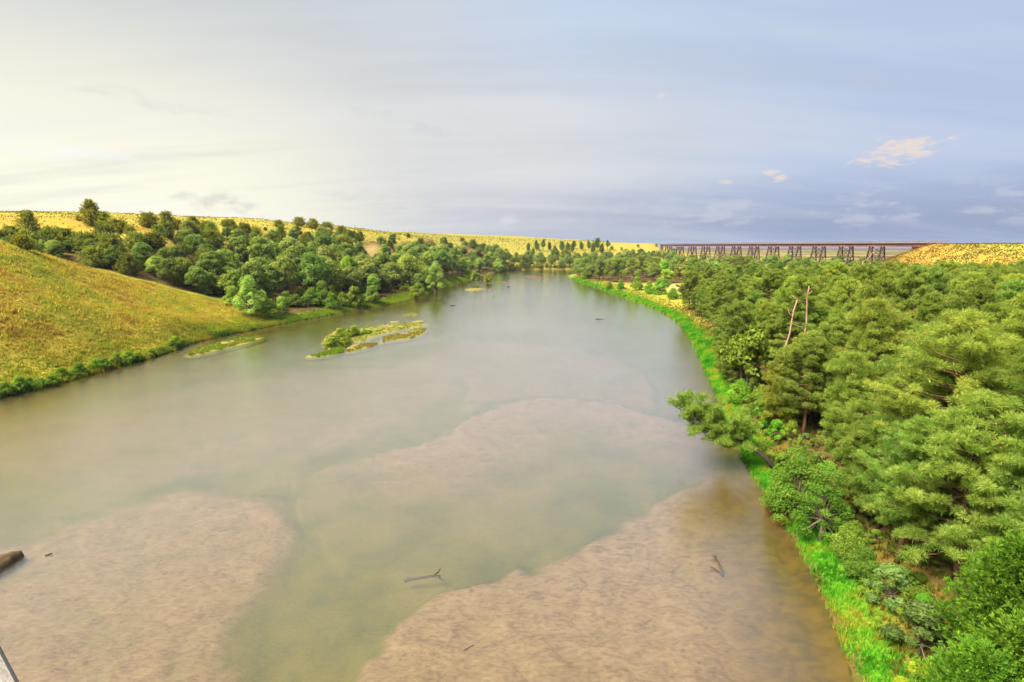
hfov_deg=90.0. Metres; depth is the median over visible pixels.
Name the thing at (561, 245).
pine tree
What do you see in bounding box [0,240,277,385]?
prairie grass
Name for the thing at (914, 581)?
brush shrub
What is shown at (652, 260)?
broadleaf tree
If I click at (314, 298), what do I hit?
willow bush
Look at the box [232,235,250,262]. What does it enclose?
broadleaf tree
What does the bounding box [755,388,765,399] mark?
brush shrub
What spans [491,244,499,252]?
broadleaf tree
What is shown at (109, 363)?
bank bush
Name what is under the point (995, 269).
pine tree
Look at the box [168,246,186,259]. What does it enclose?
broadleaf tree
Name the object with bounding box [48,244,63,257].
broadleaf tree
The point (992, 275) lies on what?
pine tree
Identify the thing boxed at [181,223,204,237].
juniper tree
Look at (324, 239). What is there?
broadleaf tree
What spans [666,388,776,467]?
leaning pine
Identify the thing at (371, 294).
willow bush
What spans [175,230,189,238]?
broadleaf tree
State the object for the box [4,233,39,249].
juniper tree
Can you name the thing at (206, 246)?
broadleaf tree
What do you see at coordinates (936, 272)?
pine tree
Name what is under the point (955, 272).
pine tree
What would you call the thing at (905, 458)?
pine tree
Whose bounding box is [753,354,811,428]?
pine tree
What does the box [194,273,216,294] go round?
thicket bush
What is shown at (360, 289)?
thicket bush
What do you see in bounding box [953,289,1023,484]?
pine tree
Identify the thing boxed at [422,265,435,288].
cottonwood tree
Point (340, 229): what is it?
juniper tree
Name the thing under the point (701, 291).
pine tree
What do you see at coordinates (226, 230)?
broadleaf tree
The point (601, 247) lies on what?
pine tree
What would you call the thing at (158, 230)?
juniper tree
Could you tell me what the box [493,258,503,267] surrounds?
cottonwood tree
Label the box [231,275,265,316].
willow tree
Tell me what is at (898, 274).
pine tree
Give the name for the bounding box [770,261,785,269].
pine tree
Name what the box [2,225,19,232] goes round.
juniper tree
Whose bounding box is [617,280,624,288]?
bank bush
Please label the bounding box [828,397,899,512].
pine tree
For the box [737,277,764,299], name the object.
pine tree
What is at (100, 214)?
juniper tree
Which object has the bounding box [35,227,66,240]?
juniper tree
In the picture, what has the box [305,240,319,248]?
broadleaf tree
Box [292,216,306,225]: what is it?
juniper tree
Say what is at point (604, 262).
cottonwood tree
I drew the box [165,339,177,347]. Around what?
bank bush
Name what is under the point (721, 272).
pine tree
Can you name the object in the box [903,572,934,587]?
brush shrub
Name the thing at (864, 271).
pine tree
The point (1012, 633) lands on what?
juniper tree
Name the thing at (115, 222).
juniper tree
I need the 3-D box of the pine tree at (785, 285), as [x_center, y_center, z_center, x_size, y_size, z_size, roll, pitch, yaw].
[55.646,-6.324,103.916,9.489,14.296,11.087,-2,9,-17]
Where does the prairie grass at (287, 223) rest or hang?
on the ground at (372, 245)
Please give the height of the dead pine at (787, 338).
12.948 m
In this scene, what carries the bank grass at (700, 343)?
on the ground at (372, 245)
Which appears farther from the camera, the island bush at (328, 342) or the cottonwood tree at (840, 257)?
the cottonwood tree at (840, 257)
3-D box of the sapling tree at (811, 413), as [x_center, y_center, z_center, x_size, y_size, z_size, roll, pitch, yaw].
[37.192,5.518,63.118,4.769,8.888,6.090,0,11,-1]
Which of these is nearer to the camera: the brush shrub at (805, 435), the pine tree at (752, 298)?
the brush shrub at (805, 435)
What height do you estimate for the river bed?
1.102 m
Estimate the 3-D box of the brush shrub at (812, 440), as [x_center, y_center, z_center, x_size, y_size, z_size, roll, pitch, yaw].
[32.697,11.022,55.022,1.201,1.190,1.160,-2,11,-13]
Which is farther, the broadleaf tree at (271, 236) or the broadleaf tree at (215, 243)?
the broadleaf tree at (271, 236)
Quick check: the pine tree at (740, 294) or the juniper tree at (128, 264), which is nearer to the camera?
the pine tree at (740, 294)
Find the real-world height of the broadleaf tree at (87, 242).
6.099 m
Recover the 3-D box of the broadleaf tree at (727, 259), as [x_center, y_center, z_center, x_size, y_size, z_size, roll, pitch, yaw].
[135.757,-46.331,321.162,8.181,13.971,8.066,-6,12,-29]
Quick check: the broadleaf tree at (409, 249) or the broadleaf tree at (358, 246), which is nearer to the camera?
the broadleaf tree at (358, 246)
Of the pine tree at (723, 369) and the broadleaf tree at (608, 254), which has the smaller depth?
the pine tree at (723, 369)
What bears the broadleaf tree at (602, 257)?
on the ground at (372, 245)
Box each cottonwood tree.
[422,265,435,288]
[432,260,440,267]
[456,258,470,275]
[482,254,493,270]
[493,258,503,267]
[573,261,580,274]
[578,257,590,270]
[594,260,605,279]
[596,260,609,278]
[603,259,619,281]
[612,258,624,279]
[614,258,626,277]
[622,257,642,281]
[636,255,647,271]
[659,261,670,270]
[671,255,680,275]
[673,256,686,277]
[679,258,690,278]
[685,257,701,271]
[699,254,706,262]
[729,256,743,272]
[738,255,746,268]
[744,255,753,266]
[763,254,779,267]
[784,254,792,261]
[793,257,800,264]
[796,261,804,267]
[801,257,813,267]
[836,255,845,263]
[858,257,869,263]
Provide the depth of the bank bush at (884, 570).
32.70 m
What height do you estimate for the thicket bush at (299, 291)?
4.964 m
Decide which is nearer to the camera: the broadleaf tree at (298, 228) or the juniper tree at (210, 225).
the juniper tree at (210, 225)
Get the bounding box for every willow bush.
[221,285,244,304]
[255,299,282,317]
[275,296,290,314]
[288,294,303,306]
[300,290,321,305]
[315,280,327,304]
[322,292,342,308]
[336,292,351,305]
[346,286,365,305]
[363,285,380,302]
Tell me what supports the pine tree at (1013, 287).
on the ground at (372, 245)
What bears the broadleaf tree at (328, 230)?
on the ground at (372, 245)
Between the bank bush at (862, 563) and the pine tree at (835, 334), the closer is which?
the bank bush at (862, 563)
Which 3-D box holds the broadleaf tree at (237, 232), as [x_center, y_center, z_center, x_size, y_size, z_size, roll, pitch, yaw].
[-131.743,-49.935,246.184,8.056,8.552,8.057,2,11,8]
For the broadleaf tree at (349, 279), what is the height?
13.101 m
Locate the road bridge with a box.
[0,646,18,681]
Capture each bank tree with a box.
[363,274,380,290]
[407,285,417,297]
[410,283,428,298]
[425,265,445,295]
[470,270,478,283]
[484,274,491,282]
[758,445,832,524]
[788,462,854,543]
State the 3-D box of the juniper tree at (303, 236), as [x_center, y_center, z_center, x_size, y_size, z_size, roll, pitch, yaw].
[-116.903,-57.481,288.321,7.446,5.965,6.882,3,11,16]
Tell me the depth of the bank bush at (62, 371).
92.59 m
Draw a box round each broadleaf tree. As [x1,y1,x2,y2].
[0,236,13,243]
[16,228,38,240]
[23,240,46,252]
[42,240,62,255]
[45,240,68,254]
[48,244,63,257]
[63,240,77,252]
[81,239,95,247]
[101,247,121,269]
[130,241,152,255]
[133,252,145,266]
[144,256,161,276]
[156,247,174,258]
[156,257,186,285]
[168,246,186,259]
[174,242,188,254]
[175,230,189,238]
[178,219,197,233]
[182,233,208,251]
[184,265,210,292]
[193,243,218,260]
[195,252,224,277]
[198,250,226,267]
[203,238,212,244]
[211,237,223,248]
[215,248,239,268]
[216,268,250,291]
[222,226,232,238]
[222,266,233,273]
[228,228,248,238]
[228,237,237,249]
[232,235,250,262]
[237,260,272,292]
[244,256,270,270]
[247,235,276,260]
[248,232,257,241]
[248,241,281,256]
[257,264,285,298]
[263,232,277,242]
[267,258,275,264]
[269,229,278,236]
[270,254,301,290]
[276,253,297,283]
[278,237,305,264]
[288,230,298,240]
[290,225,302,234]
[295,251,333,290]
[299,246,317,266]
[302,255,344,295]
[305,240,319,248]
[314,226,327,234]
[314,230,326,238]
[315,233,339,247]
[316,245,342,286]
[326,227,332,235]
[329,243,346,253]
[334,234,349,249]
[336,266,361,290]
[338,250,348,256]
[339,255,357,276]
[341,242,357,259]
[345,230,354,238]
[352,241,367,255]
[352,253,375,283]
[356,258,383,284]
[372,271,390,290]
[373,252,394,272]
[376,235,386,243]
[379,244,390,254]
[381,261,407,289]
[388,234,396,243]
[388,254,398,262]
[395,244,403,252]
[396,254,425,283]
[398,244,416,256]
[408,273,427,286]
[410,241,422,248]
[414,245,423,257]
[417,258,431,266]
[420,251,431,261]
[422,245,429,251]
[426,251,443,266]
[435,243,446,250]
[438,249,451,274]
[440,236,448,244]
[441,264,453,271]
[447,252,456,274]
[449,247,462,268]
[449,249,458,273]
[460,240,468,245]
[460,246,467,253]
[463,260,474,272]
[466,250,475,261]
[470,254,477,270]
[473,259,485,272]
[475,247,481,255]
[480,243,486,251]
[484,245,491,252]
[488,251,495,262]
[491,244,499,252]
[494,247,505,259]
[502,250,508,259]
[510,257,518,263]
[519,256,527,263]
[523,250,531,256]
[533,255,538,262]
[536,257,545,263]
[548,255,555,263]
[551,248,559,255]
[558,258,565,263]
[559,248,569,257]
[566,257,573,263]
[572,253,580,258]
[583,266,594,277]
[591,252,597,260]
[597,255,606,260]
[602,251,610,258]
[627,262,643,279]
[641,262,651,276]
[648,258,658,263]
[648,262,661,280]
[653,250,661,257]
[660,258,673,270]
[661,269,674,279]
[674,264,685,279]
[700,262,707,270]
[703,260,718,274]
[722,256,731,263]
[746,260,759,267]
[822,260,832,265]
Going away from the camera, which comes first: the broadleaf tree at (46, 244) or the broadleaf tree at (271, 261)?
the broadleaf tree at (46, 244)
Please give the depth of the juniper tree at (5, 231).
163.38 m
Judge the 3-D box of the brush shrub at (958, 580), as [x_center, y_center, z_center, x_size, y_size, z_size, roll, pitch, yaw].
[26.160,14.506,29.506,2.890,4.554,2.234,-19,23,-41]
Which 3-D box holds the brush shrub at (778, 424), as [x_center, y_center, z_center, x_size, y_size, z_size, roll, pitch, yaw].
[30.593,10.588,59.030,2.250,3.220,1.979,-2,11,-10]
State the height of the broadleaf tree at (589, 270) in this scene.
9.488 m
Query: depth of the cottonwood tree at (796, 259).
326.44 m
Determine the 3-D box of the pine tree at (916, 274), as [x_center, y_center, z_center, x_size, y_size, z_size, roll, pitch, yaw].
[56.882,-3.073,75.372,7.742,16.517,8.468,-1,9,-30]
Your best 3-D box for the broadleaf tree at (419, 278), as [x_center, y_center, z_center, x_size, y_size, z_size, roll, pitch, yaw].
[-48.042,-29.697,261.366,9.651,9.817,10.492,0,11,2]
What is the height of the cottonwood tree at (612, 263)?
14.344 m
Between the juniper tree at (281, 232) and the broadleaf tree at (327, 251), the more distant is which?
the juniper tree at (281, 232)
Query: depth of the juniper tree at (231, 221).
270.38 m
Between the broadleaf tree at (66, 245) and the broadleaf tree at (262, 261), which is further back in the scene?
the broadleaf tree at (262, 261)
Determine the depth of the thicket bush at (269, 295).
183.82 m
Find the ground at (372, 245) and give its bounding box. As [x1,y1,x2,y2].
[0,211,1023,681]
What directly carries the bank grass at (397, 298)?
on the ground at (372, 245)
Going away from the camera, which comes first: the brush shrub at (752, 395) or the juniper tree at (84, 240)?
the brush shrub at (752, 395)
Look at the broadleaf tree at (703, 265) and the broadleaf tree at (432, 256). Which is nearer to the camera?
the broadleaf tree at (703, 265)
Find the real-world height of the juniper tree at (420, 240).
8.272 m
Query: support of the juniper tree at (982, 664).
on the ground at (372, 245)
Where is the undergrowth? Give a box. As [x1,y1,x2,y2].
[667,305,992,681]
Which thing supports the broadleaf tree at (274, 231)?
on the ground at (372, 245)
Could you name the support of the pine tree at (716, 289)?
on the ground at (372, 245)
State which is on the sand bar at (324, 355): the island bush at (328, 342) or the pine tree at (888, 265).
the island bush at (328, 342)
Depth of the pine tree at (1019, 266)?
114.94 m
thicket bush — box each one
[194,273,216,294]
[224,282,242,296]
[254,291,267,304]
[257,286,273,298]
[276,291,292,305]
[293,286,306,296]
[328,289,337,297]
[329,282,341,292]
[353,284,363,294]
[380,284,392,290]
[390,280,399,286]
[400,279,407,285]
[400,284,409,290]
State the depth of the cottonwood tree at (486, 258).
476.88 m
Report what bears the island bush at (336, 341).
on the sand bar at (324, 355)
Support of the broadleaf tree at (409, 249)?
on the ground at (372, 245)
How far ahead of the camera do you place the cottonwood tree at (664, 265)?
323.64 m
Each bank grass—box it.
[0,271,479,397]
[572,275,967,681]
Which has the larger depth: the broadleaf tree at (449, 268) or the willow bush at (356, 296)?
the broadleaf tree at (449, 268)
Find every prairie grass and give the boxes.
[0,210,617,287]
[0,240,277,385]
[880,242,1023,267]
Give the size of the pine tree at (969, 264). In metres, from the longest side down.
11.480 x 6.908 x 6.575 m
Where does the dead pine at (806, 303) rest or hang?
on the ground at (372, 245)
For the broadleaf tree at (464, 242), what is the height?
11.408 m
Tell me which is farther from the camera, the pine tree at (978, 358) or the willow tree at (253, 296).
the willow tree at (253, 296)
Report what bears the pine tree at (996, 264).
on the ground at (372, 245)
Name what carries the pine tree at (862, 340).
on the ground at (372, 245)
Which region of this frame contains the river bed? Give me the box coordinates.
[0,337,854,681]
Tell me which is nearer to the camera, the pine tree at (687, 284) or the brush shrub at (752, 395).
the brush shrub at (752, 395)
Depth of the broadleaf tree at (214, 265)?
177.38 m
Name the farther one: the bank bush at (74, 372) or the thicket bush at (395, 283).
the thicket bush at (395, 283)
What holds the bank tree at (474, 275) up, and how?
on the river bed
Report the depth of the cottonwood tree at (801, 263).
273.81 m
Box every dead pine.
[778,300,797,353]
[792,286,812,331]
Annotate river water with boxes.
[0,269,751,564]
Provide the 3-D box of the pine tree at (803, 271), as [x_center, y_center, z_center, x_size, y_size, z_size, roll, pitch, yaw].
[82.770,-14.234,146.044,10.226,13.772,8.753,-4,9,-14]
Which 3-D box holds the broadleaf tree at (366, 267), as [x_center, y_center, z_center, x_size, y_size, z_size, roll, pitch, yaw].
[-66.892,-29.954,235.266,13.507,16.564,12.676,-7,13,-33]
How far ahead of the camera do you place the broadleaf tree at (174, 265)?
167.72 m
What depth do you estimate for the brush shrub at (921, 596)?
29.90 m
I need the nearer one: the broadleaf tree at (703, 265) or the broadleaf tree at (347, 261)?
the broadleaf tree at (347, 261)
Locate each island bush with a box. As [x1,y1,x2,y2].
[322,337,334,348]
[329,337,339,346]
[335,328,343,335]
[336,332,349,339]
[339,338,347,344]
[343,329,352,336]
[351,326,360,335]
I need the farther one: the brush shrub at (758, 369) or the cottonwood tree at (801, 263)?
the cottonwood tree at (801, 263)
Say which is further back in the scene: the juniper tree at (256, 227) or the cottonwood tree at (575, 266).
the cottonwood tree at (575, 266)
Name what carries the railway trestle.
on the ground at (372, 245)
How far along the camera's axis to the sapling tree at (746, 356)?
77.37 m
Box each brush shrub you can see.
[711,335,716,348]
[726,372,739,385]
[748,376,759,391]
[748,387,764,398]
[748,403,757,414]
[749,367,761,380]
[754,391,776,415]
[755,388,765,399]
[757,419,769,429]
[763,426,780,433]
[768,419,789,443]
[775,452,793,465]
[780,419,800,441]
[789,456,807,469]
[792,437,803,445]
[801,433,811,440]
[808,454,820,463]
[809,438,822,448]
[818,460,837,473]
[841,504,855,518]
[864,511,876,521]
[867,529,884,543]
[884,542,903,559]
[893,543,920,559]
[895,585,931,614]
[896,566,921,589]
[902,592,931,637]
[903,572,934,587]
[932,549,964,576]
[936,559,983,614]
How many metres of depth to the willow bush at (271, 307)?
161.67 m
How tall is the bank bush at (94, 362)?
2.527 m
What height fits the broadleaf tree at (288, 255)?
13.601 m
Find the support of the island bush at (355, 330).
on the sand bar at (373, 333)
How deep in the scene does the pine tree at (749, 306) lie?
104.05 m
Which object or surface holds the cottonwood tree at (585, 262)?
on the ground at (372, 245)
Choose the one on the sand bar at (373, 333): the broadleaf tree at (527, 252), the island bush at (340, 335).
the island bush at (340, 335)
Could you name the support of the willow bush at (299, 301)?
on the ground at (372, 245)
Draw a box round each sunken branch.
[404,569,443,581]
[710,554,722,575]
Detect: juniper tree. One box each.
[0,227,16,238]
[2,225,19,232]
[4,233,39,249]
[13,209,41,232]
[33,225,58,239]
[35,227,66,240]
[50,227,75,248]
[69,230,99,250]
[72,245,111,267]
[73,233,97,250]
[77,198,102,225]
[89,222,122,240]
[90,210,113,226]
[95,231,130,265]
[98,217,133,232]
[112,252,142,274]
[122,226,136,234]
[122,230,148,249]
[135,211,159,227]
[143,231,167,248]
[151,224,167,236]
[158,211,175,225]
[160,221,176,238]
[171,218,181,229]
[171,236,184,244]
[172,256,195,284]
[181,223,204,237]
[187,216,200,227]
[191,248,208,266]
[199,220,219,232]
[203,221,219,232]
[203,229,223,243]
[209,273,230,295]
[219,219,230,226]
[223,261,239,269]
[224,244,236,253]
[226,219,236,225]
[237,222,245,230]
[242,222,251,233]
[249,228,261,236]
[251,226,264,236]
[272,219,284,226]
[276,224,287,238]
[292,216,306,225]
[299,234,309,240]
[306,231,314,240]
[307,218,320,228]
[321,221,333,230]
[337,225,346,233]
[353,233,362,242]
[358,231,364,240]
[385,240,393,248]
[416,238,423,244]
[468,239,478,246]
[903,629,1023,681]
[927,528,1023,647]
[938,603,1023,681]
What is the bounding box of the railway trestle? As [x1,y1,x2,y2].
[658,241,949,263]
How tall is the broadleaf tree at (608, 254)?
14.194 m
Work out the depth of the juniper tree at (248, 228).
258.40 m
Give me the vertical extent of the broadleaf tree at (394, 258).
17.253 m
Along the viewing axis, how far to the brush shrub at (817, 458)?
51.31 m
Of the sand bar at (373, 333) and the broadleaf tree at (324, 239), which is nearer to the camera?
the sand bar at (373, 333)
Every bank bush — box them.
[0,381,18,393]
[11,375,30,390]
[24,377,34,384]
[31,377,50,386]
[45,374,60,383]
[52,367,71,376]
[70,369,80,376]
[73,363,88,374]
[89,358,106,367]
[97,357,111,368]
[108,352,124,363]
[120,350,136,360]
[133,352,145,360]
[144,348,156,356]
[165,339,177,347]
[170,336,180,343]
[579,271,592,278]
[606,281,613,288]
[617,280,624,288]
[630,276,643,289]
[644,281,652,293]
[651,278,666,294]
[664,279,671,286]
[666,287,679,298]
[723,378,752,404]
[762,485,790,515]
[829,520,876,561]
[841,546,883,587]
[861,562,911,611]
[881,599,955,661]
[892,660,936,681]
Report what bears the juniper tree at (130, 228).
on the ground at (372, 245)
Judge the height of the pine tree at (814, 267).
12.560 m
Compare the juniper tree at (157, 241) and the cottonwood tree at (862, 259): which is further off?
the cottonwood tree at (862, 259)
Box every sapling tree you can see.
[719,319,776,382]
[785,305,829,336]
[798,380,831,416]
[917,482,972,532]
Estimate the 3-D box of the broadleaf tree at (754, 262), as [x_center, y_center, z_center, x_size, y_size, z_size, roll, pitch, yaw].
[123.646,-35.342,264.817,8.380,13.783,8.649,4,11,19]
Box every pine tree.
[534,240,539,249]
[559,241,567,249]
[590,243,595,251]
[591,238,599,250]
[599,243,603,251]
[671,271,699,309]
[682,287,704,316]
[688,262,702,279]
[688,267,703,303]
[691,278,710,312]
[695,284,708,316]
[697,286,722,327]
[701,264,714,281]
[705,278,714,285]
[705,281,729,320]
[710,308,731,344]
[711,265,723,280]
[713,298,766,380]
[713,340,739,378]
[714,275,731,323]
[715,310,739,344]
[715,315,735,362]
[716,270,734,292]
[721,263,734,279]
[724,268,739,292]
[724,288,747,307]
[732,277,741,292]
[733,265,744,281]
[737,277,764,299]
[738,274,749,285]
[739,267,766,289]
[741,262,752,277]
[743,279,751,293]
[744,265,759,282]
[745,291,764,325]
[745,303,754,313]
[747,301,790,358]
[749,268,784,301]
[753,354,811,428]
[757,275,801,311]
[765,274,820,343]
[767,336,835,434]
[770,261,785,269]
[773,329,834,414]
[776,287,811,340]
[780,272,796,285]
[786,267,794,272]
[791,269,801,274]
[797,311,867,399]
[799,267,812,277]
[802,293,864,373]
[807,262,821,275]
[810,273,853,312]
[811,275,829,302]
[812,349,881,491]
[814,267,827,276]
[821,279,865,316]
[822,262,850,279]
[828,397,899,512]
[831,309,922,399]
[832,296,914,413]
[835,263,880,301]
[845,269,905,334]
[846,412,921,528]
[847,341,996,485]
[853,414,970,564]
[854,278,911,321]
[862,307,1017,541]
[862,388,1023,581]
[868,320,963,417]
[881,260,897,274]
[884,265,934,311]
[888,262,908,276]
[894,271,905,278]
[896,266,912,274]
[901,268,914,296]
[903,308,931,321]
[907,266,954,308]
[907,290,959,329]
[923,277,1005,334]
[928,260,960,280]
[933,269,963,288]
[937,273,961,305]
[939,266,947,275]
[946,270,996,305]
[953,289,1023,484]
[953,344,1023,485]
[960,263,988,272]
[960,266,977,272]
[961,300,1023,392]
[962,411,1023,566]
[965,262,974,267]
[970,267,1003,288]
[985,265,1008,289]
[991,278,1023,318]
[992,261,1007,273]
[992,273,1023,297]
[1000,267,1017,275]
[1012,259,1023,270]
[1013,264,1023,275]
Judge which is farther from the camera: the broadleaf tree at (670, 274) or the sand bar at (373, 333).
the broadleaf tree at (670, 274)
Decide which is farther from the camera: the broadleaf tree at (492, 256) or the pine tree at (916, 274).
the broadleaf tree at (492, 256)
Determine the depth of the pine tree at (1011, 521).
28.94 m
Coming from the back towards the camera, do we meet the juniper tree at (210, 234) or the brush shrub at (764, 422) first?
the juniper tree at (210, 234)
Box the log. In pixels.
[0,550,27,577]
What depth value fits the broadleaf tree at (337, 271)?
209.91 m
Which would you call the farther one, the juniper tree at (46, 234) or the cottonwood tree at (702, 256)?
the cottonwood tree at (702, 256)
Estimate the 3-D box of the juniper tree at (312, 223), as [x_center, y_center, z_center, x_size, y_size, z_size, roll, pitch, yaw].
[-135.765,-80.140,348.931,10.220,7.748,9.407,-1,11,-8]
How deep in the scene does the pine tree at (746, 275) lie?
191.23 m
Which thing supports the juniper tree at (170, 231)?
on the ground at (372, 245)
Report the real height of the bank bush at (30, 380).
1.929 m
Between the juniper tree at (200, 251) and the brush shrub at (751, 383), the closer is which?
the brush shrub at (751, 383)
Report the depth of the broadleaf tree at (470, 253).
491.22 m
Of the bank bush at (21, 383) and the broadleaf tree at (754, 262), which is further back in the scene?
the broadleaf tree at (754, 262)
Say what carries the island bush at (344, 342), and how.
on the sand bar at (373, 333)
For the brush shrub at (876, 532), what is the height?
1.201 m
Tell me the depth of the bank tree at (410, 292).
239.88 m
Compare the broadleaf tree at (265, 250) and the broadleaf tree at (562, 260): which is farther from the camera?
the broadleaf tree at (562, 260)
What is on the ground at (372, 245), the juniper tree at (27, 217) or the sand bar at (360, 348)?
the juniper tree at (27, 217)
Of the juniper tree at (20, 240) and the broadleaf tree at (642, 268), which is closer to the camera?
the juniper tree at (20, 240)
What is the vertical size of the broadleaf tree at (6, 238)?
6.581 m
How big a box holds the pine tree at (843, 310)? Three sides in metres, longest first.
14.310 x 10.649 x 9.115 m
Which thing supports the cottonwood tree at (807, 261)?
on the ground at (372, 245)
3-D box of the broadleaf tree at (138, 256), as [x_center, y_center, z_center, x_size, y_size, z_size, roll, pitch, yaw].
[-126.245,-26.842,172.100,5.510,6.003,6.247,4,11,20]
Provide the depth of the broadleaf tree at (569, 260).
555.52 m
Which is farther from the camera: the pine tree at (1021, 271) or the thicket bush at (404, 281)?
the thicket bush at (404, 281)
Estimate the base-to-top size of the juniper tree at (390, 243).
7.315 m
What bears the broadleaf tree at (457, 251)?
on the ground at (372, 245)
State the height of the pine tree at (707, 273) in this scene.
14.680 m
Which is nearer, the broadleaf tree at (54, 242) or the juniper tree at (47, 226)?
the broadleaf tree at (54, 242)
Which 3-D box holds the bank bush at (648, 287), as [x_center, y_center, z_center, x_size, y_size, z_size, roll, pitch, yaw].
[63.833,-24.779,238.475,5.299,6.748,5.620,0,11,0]
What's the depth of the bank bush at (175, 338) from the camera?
121.99 m
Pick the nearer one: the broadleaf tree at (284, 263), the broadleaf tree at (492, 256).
the broadleaf tree at (284, 263)
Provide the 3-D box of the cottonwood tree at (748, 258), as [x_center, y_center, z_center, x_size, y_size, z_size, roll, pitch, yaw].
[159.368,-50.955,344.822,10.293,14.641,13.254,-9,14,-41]
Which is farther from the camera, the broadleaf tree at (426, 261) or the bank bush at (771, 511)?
the broadleaf tree at (426, 261)
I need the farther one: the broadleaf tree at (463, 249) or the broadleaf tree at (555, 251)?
the broadleaf tree at (555, 251)
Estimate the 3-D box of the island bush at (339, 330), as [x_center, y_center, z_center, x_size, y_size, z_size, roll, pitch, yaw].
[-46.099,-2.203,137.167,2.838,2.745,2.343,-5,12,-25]
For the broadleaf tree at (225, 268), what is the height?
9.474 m
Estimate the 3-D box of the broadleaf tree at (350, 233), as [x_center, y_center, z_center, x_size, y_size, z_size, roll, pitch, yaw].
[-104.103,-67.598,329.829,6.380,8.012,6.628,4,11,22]
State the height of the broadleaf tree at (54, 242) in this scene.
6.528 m
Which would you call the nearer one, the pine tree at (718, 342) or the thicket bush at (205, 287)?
the pine tree at (718, 342)
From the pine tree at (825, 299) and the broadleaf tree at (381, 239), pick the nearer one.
the pine tree at (825, 299)
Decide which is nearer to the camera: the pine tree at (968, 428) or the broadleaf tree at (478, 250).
the pine tree at (968, 428)
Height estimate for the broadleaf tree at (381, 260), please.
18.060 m
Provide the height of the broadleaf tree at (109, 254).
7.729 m
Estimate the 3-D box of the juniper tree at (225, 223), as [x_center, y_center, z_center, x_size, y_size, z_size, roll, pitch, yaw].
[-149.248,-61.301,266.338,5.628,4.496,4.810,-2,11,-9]
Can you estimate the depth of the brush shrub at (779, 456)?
54.15 m
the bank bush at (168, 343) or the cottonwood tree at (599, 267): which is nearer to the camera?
the bank bush at (168, 343)
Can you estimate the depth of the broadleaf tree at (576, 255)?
576.34 m
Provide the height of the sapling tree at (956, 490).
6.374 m
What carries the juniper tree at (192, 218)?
on the ground at (372, 245)
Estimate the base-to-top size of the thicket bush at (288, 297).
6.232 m
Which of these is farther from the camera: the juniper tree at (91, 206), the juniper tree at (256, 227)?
the juniper tree at (256, 227)
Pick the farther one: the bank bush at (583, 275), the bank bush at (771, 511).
the bank bush at (583, 275)
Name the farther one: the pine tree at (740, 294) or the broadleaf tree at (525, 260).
the broadleaf tree at (525, 260)
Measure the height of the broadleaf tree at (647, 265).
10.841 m
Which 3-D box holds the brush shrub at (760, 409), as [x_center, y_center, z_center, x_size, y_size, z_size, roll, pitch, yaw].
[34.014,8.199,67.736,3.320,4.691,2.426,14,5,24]
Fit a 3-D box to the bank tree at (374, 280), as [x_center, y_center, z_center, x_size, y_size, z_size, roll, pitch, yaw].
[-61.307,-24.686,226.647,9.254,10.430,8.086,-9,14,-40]
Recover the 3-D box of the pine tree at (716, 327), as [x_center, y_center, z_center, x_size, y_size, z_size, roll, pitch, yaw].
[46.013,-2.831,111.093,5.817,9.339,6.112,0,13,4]
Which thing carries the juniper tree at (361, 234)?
on the ground at (372, 245)
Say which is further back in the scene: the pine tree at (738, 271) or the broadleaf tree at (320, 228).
the broadleaf tree at (320, 228)
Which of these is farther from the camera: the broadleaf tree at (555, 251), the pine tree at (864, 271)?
the broadleaf tree at (555, 251)
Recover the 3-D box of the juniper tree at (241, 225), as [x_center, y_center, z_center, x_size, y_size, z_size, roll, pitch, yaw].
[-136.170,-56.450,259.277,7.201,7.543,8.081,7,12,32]
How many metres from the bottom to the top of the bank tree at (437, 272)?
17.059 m
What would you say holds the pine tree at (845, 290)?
on the ground at (372, 245)
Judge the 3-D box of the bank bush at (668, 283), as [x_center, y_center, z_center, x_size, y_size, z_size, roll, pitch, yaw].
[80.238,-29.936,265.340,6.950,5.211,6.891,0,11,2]
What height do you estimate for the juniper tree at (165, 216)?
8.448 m
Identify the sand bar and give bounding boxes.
[187,336,262,357]
[306,348,344,357]
[324,323,425,343]
[347,343,377,350]
[382,329,426,341]
[524,276,541,279]
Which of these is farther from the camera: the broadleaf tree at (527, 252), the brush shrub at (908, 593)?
the broadleaf tree at (527, 252)
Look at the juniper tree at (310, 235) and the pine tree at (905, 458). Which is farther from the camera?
the juniper tree at (310, 235)
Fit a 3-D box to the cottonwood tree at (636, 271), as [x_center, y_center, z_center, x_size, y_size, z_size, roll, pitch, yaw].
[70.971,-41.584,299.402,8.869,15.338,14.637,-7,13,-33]
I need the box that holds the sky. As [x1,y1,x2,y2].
[0,0,1023,247]
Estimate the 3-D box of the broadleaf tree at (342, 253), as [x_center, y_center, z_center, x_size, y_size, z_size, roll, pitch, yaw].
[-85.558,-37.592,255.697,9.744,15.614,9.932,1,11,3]
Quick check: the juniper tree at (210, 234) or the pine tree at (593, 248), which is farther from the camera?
the pine tree at (593, 248)
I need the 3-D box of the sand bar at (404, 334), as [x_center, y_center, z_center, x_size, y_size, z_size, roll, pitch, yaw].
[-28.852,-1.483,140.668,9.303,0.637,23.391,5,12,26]
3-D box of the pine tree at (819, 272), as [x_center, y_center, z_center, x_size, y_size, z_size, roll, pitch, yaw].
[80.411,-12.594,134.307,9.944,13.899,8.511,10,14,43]

